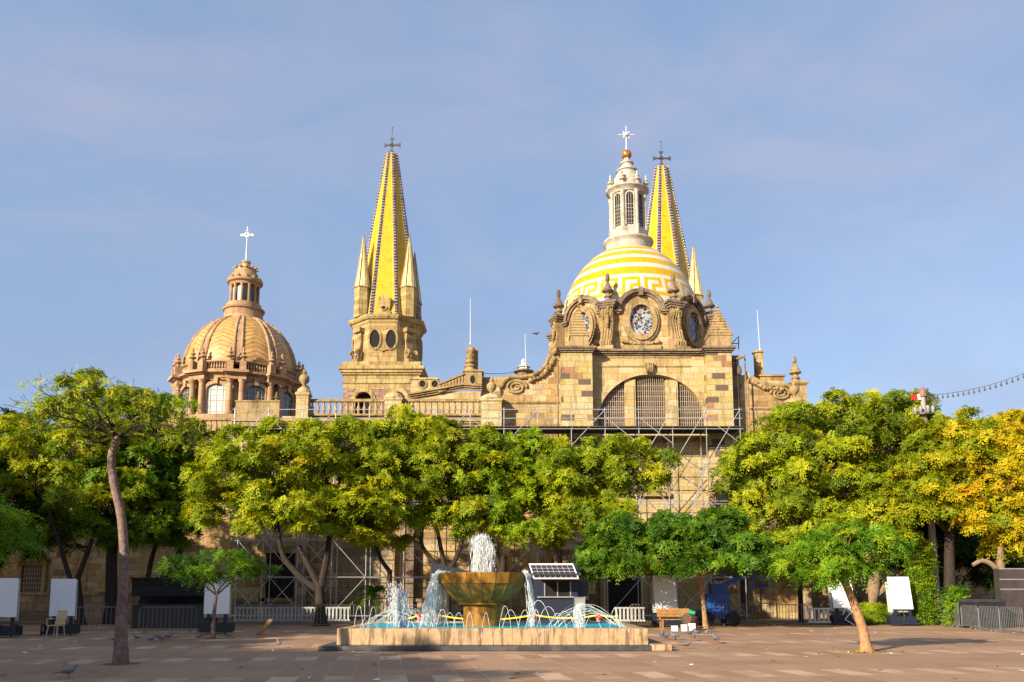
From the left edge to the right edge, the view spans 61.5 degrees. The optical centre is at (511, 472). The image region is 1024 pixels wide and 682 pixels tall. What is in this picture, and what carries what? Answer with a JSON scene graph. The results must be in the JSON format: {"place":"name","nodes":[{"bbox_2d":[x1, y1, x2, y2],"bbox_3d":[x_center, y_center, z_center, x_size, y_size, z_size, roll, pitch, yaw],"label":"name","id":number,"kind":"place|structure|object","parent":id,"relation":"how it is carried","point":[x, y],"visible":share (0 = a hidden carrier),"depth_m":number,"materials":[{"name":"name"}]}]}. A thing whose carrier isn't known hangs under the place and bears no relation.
{"place":"outdoors","nodes":[
{"label":"outdoors","id":0,"kind":"place"},
{"bbox_2d":[338,127,428,413],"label":"bell tower","id":1,"kind":"structure","parent":0,"point":[387,325],"depth_m":112.44,"materials":[{"name":"stone"}]},
{"bbox_2d":[0,618,938,624],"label":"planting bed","id":2,"kind":"object","parent":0,"point":[359,621],"visible":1,"depth_m":48.04,"materials":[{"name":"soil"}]},
{"bbox_2d":[0,406,91,575],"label":"tree","id":3,"kind":"object","parent":2,"relation":"on","point":[36,504],"visible":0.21,"depth_m":46.89,"materials":[{"name":"green plant"}]},
{"bbox_2d":[32,391,227,623],"bbox_3d":[-20.530,1.745,46.537,9.697,12.877,7.041,0,-8,0],"label":"tree","id":4,"kind":"object","parent":2,"relation":"on","point":[134,457],"visible":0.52,"depth_m":45.66,"materials":[{"name":"green plant"}]},
{"bbox_2d":[86,430,227,622],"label":"tree","id":5,"kind":"object","parent":2,"relation":"on","point":[165,511],"visible":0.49,"depth_m":46.37,"materials":[{"name":"green plant"}]},
{"bbox_2d":[233,607,349,620],"bbox_3d":[-11.996,7.700,46.885,6.329,0.760,0.080,0,-8,0],"label":"picket fence","id":6,"kind":"object","parent":2,"relation":"on","point":[280,616],"visible":0.78,"depth_m":46.85,"materials":[{"name":"white paint"}]},
{"bbox_2d":[346,585,392,621],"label":"palm","id":7,"kind":"object","parent":2,"relation":"on","point":[372,590],"visible":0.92,"depth_m":49.23,"materials":[{"name":"green plant"}]},
{"bbox_2d":[440,424,584,620],"bbox_3d":[-0.048,2.736,45.861,8.182,10.701,6.616,0,-8,0],"label":"tree","id":8,"kind":"object","parent":2,"relation":"on","point":[518,527],"visible":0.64,"depth_m":44.66,"materials":[{"name":"green plant"}]},
{"bbox_2d":[483,432,685,562],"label":"tree","id":9,"kind":"object","parent":2,"relation":"on","point":[614,466],"visible":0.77,"depth_m":45.04,"materials":[{"name":"green plant"}]},
{"bbox_2d":[614,607,644,620],"bbox_3d":[6.348,7.630,46.389,1.656,0.760,0.080,0,-8,0],"label":"picket fence","id":10,"kind":"object","parent":2,"relation":"on","point":[628,608],"visible":0.81,"depth_m":46.36,"materials":[{"name":"white paint"}]},
{"bbox_2d":[777,575,816,621],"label":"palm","id":11,"kind":"object","parent":2,"relation":"on","point":[800,595],"visible":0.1,"depth_m":49.35,"materials":[{"name":"green plant"}]},
{"bbox_2d":[706,386,948,623],"bbox_3d":[18.006,1.645,47.676,14.264,13.796,9.908,0,-8,0],"label":"tree","id":12,"kind":"object","parent":2,"relation":"on","point":[832,469],"visible":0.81,"depth_m":46.30,"materials":[{"name":"green plant"}]},
{"bbox_2d":[847,601,891,624],"bbox_3d":[18.711,7.408,45.080,2.126,1.375,1.858,0,-8,0],"label":"hedge","id":13,"kind":"object","parent":2,"relation":"on","point":[875,613],"visible":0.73,"depth_m":44.54,"materials":[{"name":"green plant"}]},
{"bbox_2d":[913,387,941,623],"bbox_3d":[22.366,1.639,46.020,1.094,12.763,1.094,-2,-8,16],"label":"light mast","id":14,"kind":"object","parent":2,"relation":"on","point":[924,409],"visible":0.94,"depth_m":45.73,"materials":[{"name":"grey metal"}]},
{"bbox_2d":[911,394,920,399],"bbox_3d":[21.918,-4.116,46.684,0.614,0.340,0.070,2,-8,-11],"label":"red banner","id":15,"kind":"object","parent":14,"relation":"hanging from","point":[915,397],"visible":1,"depth_m":46.67,"materials":[{"name":"fabric"}]},
{"bbox_2d":[927,373,1023,398],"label":"string lights","id":16,"kind":"object","parent":14,"relation":"hanging from","point":[995,386],"visible":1,"depth_m":44.55,"materials":[{"name":"grey metal"}]},
{"bbox_2d":[872,405,1009,624],"bbox_3d":[22.889,2.165,44.935,7.138,11.578,8.140,-7,-10,40],"label":"tree","id":17,"kind":"object","parent":2,"relation":"on","point":[931,477],"visible":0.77,"depth_m":43.96,"materials":[{"name":"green plant"}]},
{"bbox_2d":[867,515,1023,598],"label":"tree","id":18,"kind":"object","parent":2,"relation":"on","point":[965,548],"visible":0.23,"depth_m":49.06,"materials":[{"name":"green plant"}]},
{"bbox_2d":[226,408,750,619],"bbox_3d":[-1.561,2.570,54.472,32.370,13.272,2.102,0,-8,0],"label":"scaffold","id":19,"kind":"object","parent":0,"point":[657,430],"visible":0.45,"depth_m":54.37,"materials":[{"name":"metal"}]},
{"bbox_2d":[0,625,1023,681],"bbox_3d":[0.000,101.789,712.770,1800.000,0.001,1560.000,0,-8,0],"label":"ground","id":20,"kind":"structure","parent":0,"point":[744,653],"depth_m":21.10,"materials":[{"name":"stone"}]},
{"bbox_2d":[0,578,22,637],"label":"display board","id":21,"kind":"object","parent":20,"relation":"on","point":[9,597],"visible":1,"depth_m":32.04,"materials":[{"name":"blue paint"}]},
{"bbox_2d":[0,487,51,575],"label":"tree","id":22,"kind":"object","parent":20,"relation":"on","point":[13,520],"visible":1,"depth_m":17.47,"materials":[{"name":"green plant"}]},
{"bbox_2d":[7,611,51,635],"bbox_3d":[-18.774,5.864,33.567,1.500,0.930,0.650,0,-8,3],"label":"dark bench","id":23,"kind":"object","parent":20,"relation":"on","point":[33,613],"visible":0.59,"depth_m":33.81,"materials":[{"name":"grey metal"}]},
{"bbox_2d":[45,610,67,637],"bbox_3d":[-16.904,5.614,31.963,0.557,0.982,0.568,-1,-8,8],"label":"armchair","id":24,"kind":"object","parent":20,"relation":"on","point":[61,617],"visible":0.96,"depth_m":32.13,"materials":[{"name":"beige plastic"}]},
{"bbox_2d":[42,579,80,635],"bbox_3d":[-17.441,5.237,33.588,1.336,2.176,0.696,1,-8,-4],"label":"display board","id":25,"kind":"object","parent":20,"relation":"on","point":[63,594],"visible":0.77,"depth_m":33.57,"materials":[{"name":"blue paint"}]},
{"bbox_2d":[53,664,77,677],"bbox_3d":[-8.508,3.794,16.419,0.426,0.255,0.148,7,-10,-40],"label":"pigeon","id":26,"kind":"object","parent":20,"relation":"on","point":[68,671],"visible":1,"depth_m":16.41,"materials":[{"name":"grey"}]},
{"bbox_2d":[0,366,169,624],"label":"tree","id":27,"kind":"object","parent":20,"relation":"on","point":[57,479],"visible":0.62,"depth_m":44.40,"materials":[{"name":"green plant"}]},
{"bbox_2d":[74,606,115,630],"bbox_3d":[-17.230,6.069,35.532,2.242,1.069,0.633,4,-9,-26],"label":"crowd barrier","id":28,"kind":"object","parent":20,"relation":"on","point":[97,618],"visible":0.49,"depth_m":35.58,"materials":[{"name":"metal"}]},
{"bbox_2d":[3,367,223,663],"bbox_3d":[-9.353,1.045,20.302,5.237,6.903,4.080,0,-8,0],"label":"tree","id":29,"kind":"object","parent":20,"relation":"on","point":[120,651],"visible":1,"depth_m":20.17,"materials":[{"name":"green plant"}]},
{"bbox_2d":[101,662,140,664],"bbox_3d":[-8.999,4.389,19.766,0.853,0.001,0.824,0,-8,0],"label":"soil patch","id":30,"kind":"object","parent":20,"relation":"on","point":[121,664],"visible":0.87,"depth_m":19.83,"materials":[{"name":"brown soil"}]},
{"bbox_2d":[138,607,196,632],"bbox_3d":[-14.226,6.069,35.532,2.242,1.069,0.633,2,-8,-12],"label":"crowd barrier","id":31,"kind":"object","parent":20,"relation":"on","point":[165,619],"visible":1,"depth_m":35.51,"materials":[{"name":"metal"}]},
{"bbox_2d":[130,577,217,628],"bbox_3d":[-15.990,6.202,41.056,3.546,2.344,2.480,0,-8,0],"label":"market stall","id":32,"kind":"object","parent":20,"relation":"on","point":[156,591],"visible":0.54,"depth_m":40.05,"materials":[{"name":"black fabric"}]},
{"bbox_2d":[197,575,234,633],"bbox_3d":[-11.802,5.315,34.723,1.436,2.339,0.748,0,-8,3],"label":"display board","id":33,"kind":"object","parent":20,"relation":"on","point":[223,609],"visible":0.63,"depth_m":34.66,"materials":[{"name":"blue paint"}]},
{"bbox_2d":[149,545,283,638],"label":"tree","id":34,"kind":"object","parent":20,"relation":"on","point":[200,571],"visible":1,"depth_m":30.74,"materials":[{"name":"green plant"}]},
{"bbox_2d":[167,226,309,430],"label":"domed chapel","id":35,"kind":"structure","parent":20,"relation":"on","point":[240,349],"depth_m":70.21,"materials":[{"name":"beige stone"}]},
{"bbox_2d":[180,380,195,414],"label":"window frame","id":36,"kind":"structure","parent":35,"relation":"in","point":[185,388],"depth_m":69.88,"materials":[{"name":"pink stone"}]},
{"bbox_2d":[204,377,226,413],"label":"window frame","id":37,"kind":"structure","parent":35,"relation":"in","point":[215,390],"depth_m":68.70,"materials":[{"name":"pink stone"}]},
{"bbox_2d":[244,379,267,399],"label":"window frame","id":38,"kind":"structure","parent":35,"relation":"in","point":[251,389],"depth_m":69.44,"materials":[{"name":"pink stone"}]},
{"bbox_2d":[282,386,294,415],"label":"window frame","id":39,"kind":"structure","parent":35,"relation":"in","point":[288,396],"depth_m":71.91,"materials":[{"name":"glass"}]},
{"bbox_2d":[227,605,275,627],"bbox_3d":[-12.055,6.673,39.831,2.242,1.069,0.633,5,-9,-32],"label":"crowd barrier","id":40,"kind":"object","parent":20,"relation":"on","point":[253,614],"visible":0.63,"depth_m":39.85,"materials":[{"name":"metal"}]},
{"bbox_2d":[259,619,272,634],"bbox_3d":[-9.621,6.008,33.477,0.560,0.620,0.230,0,-8,0],"label":"leaning plank","id":41,"kind":"object","parent":20,"relation":"on","point":[265,626],"visible":0.79,"depth_m":33.52,"materials":[{"name":"brown wood"}]},
{"bbox_2d":[271,605,317,627],"bbox_3d":[-10.335,6.827,40.922,2.242,1.069,0.633,5,-9,-32],"label":"crowd barrier","id":42,"kind":"object","parent":20,"relation":"on","point":[296,615],"visible":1,"depth_m":40.91,"materials":[{"name":"metal"}]},
{"bbox_2d":[176,411,416,625],"bbox_3d":[-10.939,2.256,43.394,12.352,10.960,8.202,0,-8,0],"label":"tree","id":43,"kind":"object","parent":20,"relation":"on","point":[316,453],"visible":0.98,"depth_m":42.71,"materials":[{"name":"green plant"}]},
{"bbox_2d":[313,604,356,626],"bbox_3d":[-8.615,6.980,42.013,2.242,1.069,0.633,5,-9,-32],"label":"crowd barrier","id":44,"kind":"object","parent":20,"relation":"on","point":[337,615],"visible":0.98,"depth_m":42.03,"materials":[{"name":"metal"}]},
{"bbox_2d":[327,402,463,620],"bbox_3d":[-5.932,2.070,45.383,7.819,11.875,5.828,4,-9,-25],"label":"tree","id":45,"kind":"object","parent":20,"relation":"on","point":[400,428],"visible":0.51,"depth_m":44.50,"materials":[{"name":"green plant"}]},
{"bbox_2d":[431,563,469,620],"bbox_3d":[-2.340,5.554,38.603,2.590,2.944,0.240,0,-8,0],"label":"steel gantry","id":46,"kind":"object","parent":20,"relation":"on","point":[435,567],"visible":0.21,"depth_m":38.65,"materials":[{"name":"grey metal"}]},
{"bbox_2d":[393,415,529,620],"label":"tree","id":47,"kind":"object","parent":20,"relation":"on","point":[436,511],"visible":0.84,"depth_m":44.32,"materials":[{"name":"green plant"}]},
{"bbox_2d":[318,533,660,650],"bbox_3d":[-0.469,3.728,28.095,9.947,3.637,7.520,0,-8,0],"label":"fountain","id":48,"kind":"object","parent":20,"relation":"on","point":[483,592],"visible":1,"depth_m":25.86,"materials":[{"name":"stone"}]},
{"bbox_2d":[0,130,1023,618],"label":"cathedral","id":49,"kind":"structure","parent":20,"relation":"on","point":[634,326],"depth_m":57.45,"materials":[{"name":"stone"}]},
{"bbox_2d":[469,298,470,344],"bbox_3d":[-3.021,-11.020,62.643,0.132,3.550,0.114,0,-8,0],"label":"lightning rod","id":50,"kind":"object","parent":49,"relation":"on","point":[470,322],"visible":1,"depth_m":62.62,"materials":[{"name":"white paint"}]},
{"bbox_2d":[593,369,705,425],"bbox_3d":[9.262,-4.583,57.513,7.951,5.712,0.770,0,-8,0],"label":"arch window","id":51,"kind":"structure","parent":49,"relation":"in","point":[650,392],"depth_m":57.52,"materials":[{"name":"stone"}]},
{"bbox_2d":[2,627,1023,679],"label":"litter","id":52,"kind":"object","parent":20,"relation":"on","point":[516,672],"visible":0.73,"depth_m":19.87,"materials":[{"name":"white plastic"}]},
{"bbox_2d":[529,563,588,620],"bbox_3d":[2.053,5.478,38.023,2.643,2.934,2.969,0,-8,0],"label":"kiosk","id":53,"kind":"object","parent":20,"relation":"on","point":[558,587],"visible":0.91,"depth_m":37.58,"materials":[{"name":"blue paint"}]},
{"bbox_2d":[537,582,573,597],"bbox_3d":[1.904,5.121,37.623,1.599,0.682,0.180,0,-8,0],"label":"window","id":54,"kind":"structure","parent":53,"relation":"in","point":[551,589],"depth_m":37.67,"materials":[{"name":"grey metal"}]},
{"bbox_2d":[574,597,585,620],"bbox_3d":[2.936,6.123,37.306,0.483,1.456,0.650,0,-8,0],"label":"service cabinet","id":55,"kind":"object","parent":20,"relation":"on","point":[577,600],"visible":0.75,"depth_m":37.09,"materials":[{"name":"grey metal"}]},
{"bbox_2d":[630,604,654,623],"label":"crowd barrier","id":56,"kind":"object","parent":20,"relation":"on","point":[636,622],"visible":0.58,"depth_m":44.22,"materials":[{"name":"metal"}]},
{"bbox_2d":[648,643,671,650],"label":"stone slab","id":57,"kind":"structure","parent":20,"relation":"on","point":[661,647],"depth_m":24.11,"materials":[{"name":"beige stone"}]},
{"bbox_2d":[651,575,680,626],"bbox_3d":[7.570,6.227,41.804,1.536,2.502,0.800,0,-8,0],"label":"display board","id":58,"kind":"object","parent":20,"relation":"on","point":[664,594],"visible":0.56,"depth_m":41.79,"materials":[{"name":"white paint"}]},
{"bbox_2d":[657,608,688,628],"bbox_3d":[7.432,6.678,39.360,1.500,0.930,0.650,1,-8,-4],"label":"wooden bench","id":59,"kind":"object","parent":20,"relation":"on","point":[670,613],"visible":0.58,"depth_m":39.60,"materials":[{"name":"brown wood"}]},
{"bbox_2d":[671,626,677,630],"bbox_3d":[7.032,6.731,37.209,0.260,0.225,0.270,0,-8,0],"label":"carton","id":60,"kind":"object","parent":20,"relation":"on","point":[674,628],"visible":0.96,"depth_m":37.09,"materials":[{"name":"white cardboard"}]},
{"bbox_2d":[670,631,683,636],"bbox_3d":[5.733,5.679,29.978,0.496,0.296,0.172,-3,-9,20],"label":"pigeon","id":61,"kind":"object","parent":20,"relation":"on","point":[674,634],"visible":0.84,"depth_m":29.95,"materials":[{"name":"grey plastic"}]},
{"bbox_2d":[681,624,686,630],"bbox_3d":[7.441,6.707,37.212,0.240,0.275,0.270,0,-8,0],"label":"carton","id":62,"kind":"object","parent":20,"relation":"on","point":[683,627],"visible":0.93,"depth_m":37.10,"materials":[{"name":"white cardboard"}]},
{"bbox_2d":[678,640,691,648],"bbox_3d":[5.070,5.028,25.169,0.413,0.247,0.144,1,-8,-10],"label":"pigeon","id":63,"kind":"object","parent":20,"relation":"on","point":[686,644],"visible":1,"depth_m":25.14,"materials":[{"name":"grey plastic"}]},
{"bbox_2d":[680,609,694,627],"bbox_3d":[8.233,6.840,40.441,0.690,0.910,0.400,0,-8,0],"label":"green crate","id":64,"kind":"object","parent":20,"relation":"on","point":[691,612],"visible":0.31,"depth_m":40.29,"materials":[{"name":"plastic"}]},
{"bbox_2d":[572,503,805,628],"bbox_3d":[8.217,4.388,40.695,11.079,5.959,8.452,-2,-8,16],"label":"tree","id":65,"kind":"object","parent":20,"relation":"on","point":[666,542],"visible":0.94,"depth_m":38.77,"materials":[{"name":"green plant"}]},
{"bbox_2d":[684,628,694,635],"bbox_3d":[6.679,6.007,32.360,0.516,0.309,0.179,3,-9,-20],"label":"pigeon","id":66,"kind":"object","parent":20,"relation":"on","point":[690,632],"visible":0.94,"depth_m":32.33,"materials":[{"name":"grey plastic"}]},
{"bbox_2d":[681,613,699,629],"bbox_3d":[7.902,6.612,38.150,0.762,0.775,0.763,6,-10,-35],"label":"cloth bundle","id":67,"kind":"object","parent":20,"relation":"on","point":[686,618],"visible":0.75,"depth_m":37.90,"materials":[{"name":"fabric"}]},
{"bbox_2d":[688,623,695,630],"bbox_3d":[7.782,6.682,37.216,0.280,0.325,0.270,0,-8,0],"label":"carton","id":68,"kind":"object","parent":20,"relation":"on","point":[691,626],"visible":0.86,"depth_m":37.10,"materials":[{"name":"white cardboard"}]},
{"bbox_2d":[712,633,720,642],"bbox_3d":[6.612,5.373,27.888,0.186,0.321,0.537,1,-8,-10],"label":"pigeon","id":69,"kind":"object","parent":20,"relation":"on","point":[714,637],"visible":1,"depth_m":27.90,"materials":[{"name":"grey plastic"}]},
{"bbox_2d":[695,567,768,625],"bbox_3d":[11.122,6.186,43.563,3.583,3.063,1.600,0,-8,0],"label":"boom lift","id":70,"kind":"object","parent":20,"relation":"on","point":[716,595],"visible":0.69,"depth_m":43.09,"materials":[{"name":"blue paint"}]},
{"bbox_2d":[717,604,758,625],"bbox_3d":[11.248,7.088,42.785,2.242,1.069,0.633,1,-8,-10],"label":"crowd barrier","id":71,"kind":"object","parent":20,"relation":"on","point":[720,623],"visible":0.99,"depth_m":42.81,"materials":[{"name":"metal"}]},
{"bbox_2d":[766,604,807,625],"bbox_3d":[13.851,7.152,43.238,2.242,1.069,0.633,1,-8,-10],"label":"crowd barrier","id":72,"kind":"object","parent":20,"relation":"on","point":[789,618],"visible":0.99,"depth_m":43.23,"materials":[{"name":"metal"}]},
{"bbox_2d":[808,608,830,622],"bbox_3d":[15.674,7.282,43.914,1.171,0.760,0.080,0,-8,0],"label":"picket fence","id":73,"kind":"object","parent":20,"relation":"on","point":[819,621],"visible":0.96,"depth_m":43.88,"materials":[{"name":"white paint"}]},
{"bbox_2d":[827,583,855,624],"bbox_3d":[17.244,6.583,44.531,1.570,2.557,0.818,0,-8,-2],"label":"display board","id":74,"kind":"object","parent":20,"relation":"on","point":[837,601],"visible":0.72,"depth_m":44.42,"materials":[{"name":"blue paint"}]},
{"bbox_2d":[764,518,920,651],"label":"tree","id":75,"kind":"object","parent":20,"relation":"on","point":[830,559],"visible":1,"depth_m":23.88,"materials":[{"name":"green plant"}]},
{"bbox_2d":[843,605,854,624],"bbox_3d":[17.247,7.293,44.030,0.798,1.017,0.505,0,-8,0],"label":"folding chair","id":76,"kind":"object","parent":20,"relation":"on","point":[849,610],"visible":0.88,"depth_m":43.90,"materials":[{"name":"white paint"}]},
{"bbox_2d":[830,649,888,655],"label":"fallen leaves","id":77,"kind":"object","parent":20,"relation":"on","point":[856,651],"visible":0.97,"depth_m":23.72,"materials":[{"name":"yellow plant"}]},
{"bbox_2d":[885,577,922,625],"bbox_3d":[19.802,6.503,43.567,1.503,2.448,0.783,-1,-8,4],"label":"display board","id":78,"kind":"object","parent":20,"relation":"on","point":[898,596],"visible":1,"depth_m":43.55,"materials":[{"name":"white paint"}]},
{"bbox_2d":[898,598,939,624],"bbox_3d":[21.088,7.282,44.615,2.068,1.733,2.018,0,-8,0],"label":"bush","id":79,"kind":"object","parent":20,"relation":"on","point":[928,621],"visible":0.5,"depth_m":44.07,"materials":[{"name":"green plant"}]},
{"bbox_2d":[901,537,942,624],"bbox_3d":[21.321,5.562,44.771,1.954,4.646,1.963,0,-8,0],"label":"shrub","id":80,"kind":"object","parent":20,"relation":"on","point":[921,571],"visible":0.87,"depth_m":44.44,"materials":[{"name":"green plant"}]},
{"bbox_2d":[940,604,959,626],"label":"crowd barrier","id":81,"kind":"object","parent":20,"relation":"on","point":[957,623],"visible":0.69,"depth_m":41.52,"materials":[{"name":"metal"}]},
{"bbox_2d":[936,584,970,626],"bbox_3d":[21.939,6.631,42.366,1.794,2.376,1.830,0,-8,0],"label":"tall plant","id":82,"kind":"object","parent":20,"relation":"on","point":[960,592],"visible":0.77,"depth_m":42.23,"materials":[{"name":"green plant"}]},
{"bbox_2d":[957,605,978,628],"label":"crowd barrier","id":83,"kind":"object","parent":20,"relation":"on","point":[968,615],"visible":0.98,"depth_m":39.72,"materials":[{"name":"metal"}]},
{"bbox_2d":[936,408,1023,625],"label":"tree","id":84,"kind":"object","parent":20,"relation":"on","point":[1002,528],"visible":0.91,"depth_m":42.91,"materials":[{"name":"yellow plant"}]},
{"bbox_2d":[957,599,1007,627],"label":"stage platform","id":85,"kind":"structure","parent":20,"relation":"on","point":[998,603],"depth_m":40.16,"materials":[{"name":"grey metal"}]},
{"bbox_2d":[974,606,1005,631],"bbox_3d":[20.367,6.240,36.747,0.633,1.069,2.242,-1,-8,8],"label":"crowd barrier","id":86,"kind":"object","parent":20,"relation":"on","point":[988,628],"visible":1,"depth_m":36.85,"materials":[{"name":"metal"}]},
{"bbox_2d":[993,568,1023,626],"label":"container cabin","id":87,"kind":"object","parent":20,"relation":"on","point":[1009,585],"visible":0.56,"depth_m":41.64,"materials":[{"name":"grey metal"}]},
{"bbox_2d":[995,607,1023,634],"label":"crowd barrier","id":88,"kind":"object","parent":20,"relation":"on","point":[1014,631],"visible":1,"depth_m":34.56,"materials":[{"name":"metal"}]},
{"bbox_3d":[-3.727,6.054,34.493,0.400,0.810,0.400,0,-8,0],"label":"traffic cone","id":89,"kind":"object","parent":20,"relation":"on","visible":0},
{"bbox_2d":[407,614,617,619],"bbox_3d":[0.014,5.799,34.521,8.472,0.256,0.024,0,-8,0],"label":"barrier tape","id":90,"kind":"object","parent":89,"relation":"attached to","point":[521,617],"visible":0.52,"depth_m":34.51,"materials":[{"name":"yellow plastic"}]},
{"bbox_2d":[0,0,1023,428],"label":"sky","id":91,"kind":"structure","parent":0,"point":[847,175],"materials":[{"name":"blue"}]},
{"bbox_2d":[647,141,702,304],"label":"bell tower","id":92,"kind":"structure","parent":0,"point":[665,231],"depth_m":121.55,"materials":[{"name":"tile"}]}
]}

